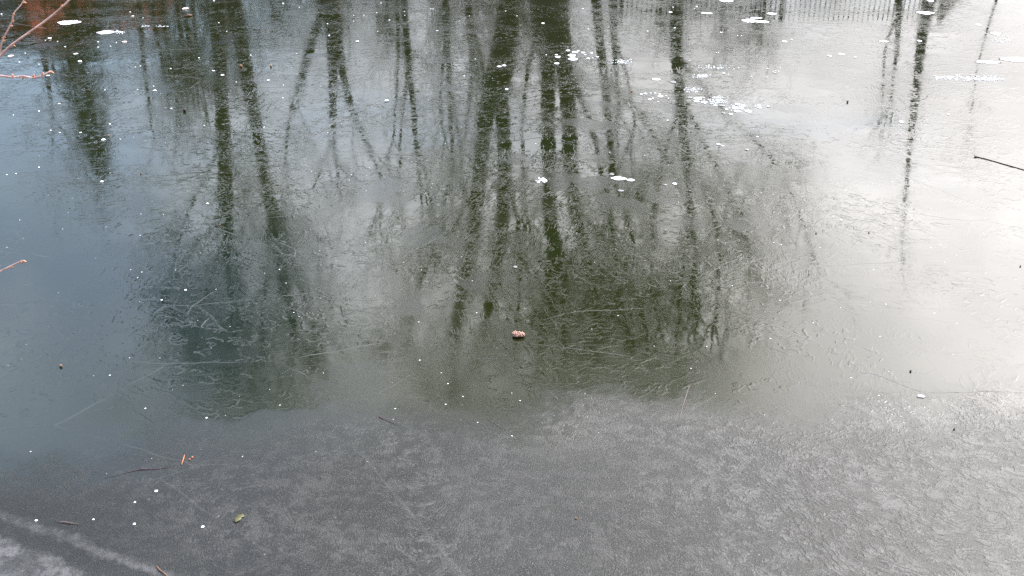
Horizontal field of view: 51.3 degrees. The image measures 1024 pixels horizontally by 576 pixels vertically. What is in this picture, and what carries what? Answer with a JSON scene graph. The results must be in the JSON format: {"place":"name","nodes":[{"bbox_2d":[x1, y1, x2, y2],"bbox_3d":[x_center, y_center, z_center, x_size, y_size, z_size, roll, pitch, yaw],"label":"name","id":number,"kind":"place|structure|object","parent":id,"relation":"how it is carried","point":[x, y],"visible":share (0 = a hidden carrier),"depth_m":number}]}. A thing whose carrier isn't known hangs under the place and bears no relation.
{"place":"outdoors","nodes":[
{"label":"outdoors","id":0,"kind":"place"},
{"bbox_2d":[0,0,1023,575],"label":"pond ice","id":1,"kind":"structure","parent":0,"point":[320,300],"depth_m":3.78},
{"bbox_2d":[58,521,77,524],"bbox_3d":[-1.070,0.566,2.571,0.054,0.005,0.006,5,25,11],"label":"sunken twig","id":2,"kind":"object","parent":1,"relation":"on","point":[65,522],"visible":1,"depth_m":2.57},
{"bbox_2d":[56,20,81,24],"bbox_3d":[-3.370,-2.024,8.122,0.180,0.004,0.183,-20,31,-36],"label":"snow patch","id":3,"kind":"object","parent":1,"relation":"on","point":[68,22],"visible":1,"depth_m":8.10},
{"bbox_2d":[96,30,115,34],"bbox_3d":[-2.966,-1.867,7.785,0.135,0.004,0.134,19,31,35],"label":"snow patch","id":4,"kind":"object","parent":1,"relation":"on","point":[105,32],"visible":1,"depth_m":7.77},
{"bbox_2d":[107,465,177,477],"bbox_3d":[-0.956,0.473,2.771,0.193,0.004,0.015,-8,26,-16],"label":"sunken twig","id":5,"kind":"object","parent":1,"relation":"on","point":[142,469],"visible":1,"depth_m":2.77},
{"bbox_2d":[234,513,243,521],"bbox_3d":[-0.661,0.557,2.586,0.023,0.005,0.036,0,25,0],"label":"leaf","id":6,"kind":"object","parent":1,"relation":"on","point":[238,517],"visible":1,"depth_m":2.58},
{"bbox_2d":[537,177,546,182],"bbox_3d":[0.132,-0.488,4.832,0.054,0.006,0.073,0,25,0],"label":"froth","id":7,"kind":"object","parent":1,"relation":"on","point":[542,179],"visible":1,"depth_m":4.83},
{"bbox_2d":[610,176,626,180],"bbox_3d":[0.486,-0.499,4.853,0.069,0.004,0.061,21,32,38],"label":"snow patch","id":8,"kind":"object","parent":1,"relation":"on","point":[617,178],"visible":1,"depth_m":4.84},
{"bbox_2d":[612,59,631,63],"bbox_3d":[0.716,-1.473,6.943,0.141,0.005,0.131,0,25,0],"label":"froth","id":9,"kind":"object","parent":1,"relation":"on","point":[622,61],"visible":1,"depth_m":6.95},
{"bbox_2d":[678,386,689,425],"bbox_3d":[0.491,0.338,3.060,0.006,0.004,0.228,7,26,15],"label":"stem","id":10,"kind":"object","parent":1,"relation":"on","point":[683,404],"visible":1,"depth_m":3.06},
{"bbox_2d":[692,74,710,78],"bbox_3d":[1.174,-1.307,6.587,0.128,0.005,0.106,0,25,0],"label":"froth","id":11,"kind":"object","parent":1,"relation":"on","point":[702,76],"visible":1,"depth_m":6.58},
{"bbox_2d":[703,96,727,103],"bbox_3d":[1.160,-1.071,6.082,0.135,0.006,0.204,7,26,14],"label":"froth","id":12,"kind":"object","parent":1,"relation":"on","point":[717,100],"visible":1,"depth_m":6.07},
{"bbox_2d":[728,105,744,111],"bbox_3d":[1.257,-0.999,5.926,0.110,0.006,0.133,9,27,19],"label":"froth","id":13,"kind":"object","parent":1,"relation":"on","point":[734,108],"visible":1,"depth_m":5.93},
{"bbox_2d":[741,19,755,22],"bbox_3d":[1.825,-2.047,8.171,0.130,0.004,0.163,-11,27,-22],"label":"snow patch","id":14,"kind":"object","parent":1,"relation":"on","point":[749,20],"visible":1,"depth_m":8.17},
{"bbox_2d":[755,20,769,22],"bbox_3d":[1.906,-2.035,8.147,0.129,0.004,0.117,3,25,6],"label":"snow patch","id":15,"kind":"object","parent":1,"relation":"on","point":[760,21],"visible":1,"depth_m":8.14},
{"bbox_2d":[915,11,934,14],"bbox_3d":[3.286,-2.188,8.474,0.141,0.004,0.142,-13,28,-26],"label":"snow patch","id":16,"kind":"object","parent":1,"relation":"on","point":[925,12],"visible":1,"depth_m":8.47},
{"bbox_2d":[935,76,953,79],"bbox_3d":[2.650,-1.291,6.553,0.134,0.007,0.098,0,25,0],"label":"froth","id":17,"kind":"object","parent":1,"relation":"on","point":[949,78],"visible":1,"depth_m":6.55},
{"bbox_2d":[954,75,1002,81],"bbox_3d":[2.865,-1.288,6.547,0.336,0.007,0.165,0,25,0],"label":"froth","id":18,"kind":"object","parent":1,"relation":"on","point":[968,79],"visible":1,"depth_m":6.53},
{"bbox_2d":[976,61,999,63],"bbox_3d":[3.091,-1.469,6.932,0.170,0.004,0.095,3,25,6],"label":"snow patch","id":19,"kind":"object","parent":1,"relation":"on","point":[989,62],"visible":1,"depth_m":6.91},
{"bbox_2d":[990,32,1001,35],"bbox_3d":[3.518,-1.847,7.742,0.083,0.004,0.120,-7,26,-15],"label":"snow patch","id":20,"kind":"object","parent":1,"relation":"on","point":[996,33],"visible":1,"depth_m":7.74},
{"bbox_2d":[974,155,1023,169],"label":"twig","id":21,"kind":"object","parent":1,"relation":"on","point":[997,162],"visible":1,"depth_m":5.06},
{"bbox_2d":[999,57,1023,62],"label":"snow patch","id":22,"kind":"object","parent":1,"relation":"on","point":[1014,59],"visible":1,"depth_m":6.99},
{"bbox_2d":[512,331,524,336],"bbox_3d":[0.021,0.149,3.447,0.043,0.016,0.032,0,25,0],"label":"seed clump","id":23,"kind":"object","parent":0,"point":[518,334],"visible":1,"depth_m":3.44},
{"bbox_3d":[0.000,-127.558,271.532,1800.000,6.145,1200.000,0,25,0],"label":"ground","id":24,"kind":"structure","parent":0,"visible":0},
{"bbox_2d":[0,0,69,271],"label":"shrub","id":25,"kind":"object","parent":24,"relation":"on","point":[19,39],"visible":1,"depth_m":1.67}
]}

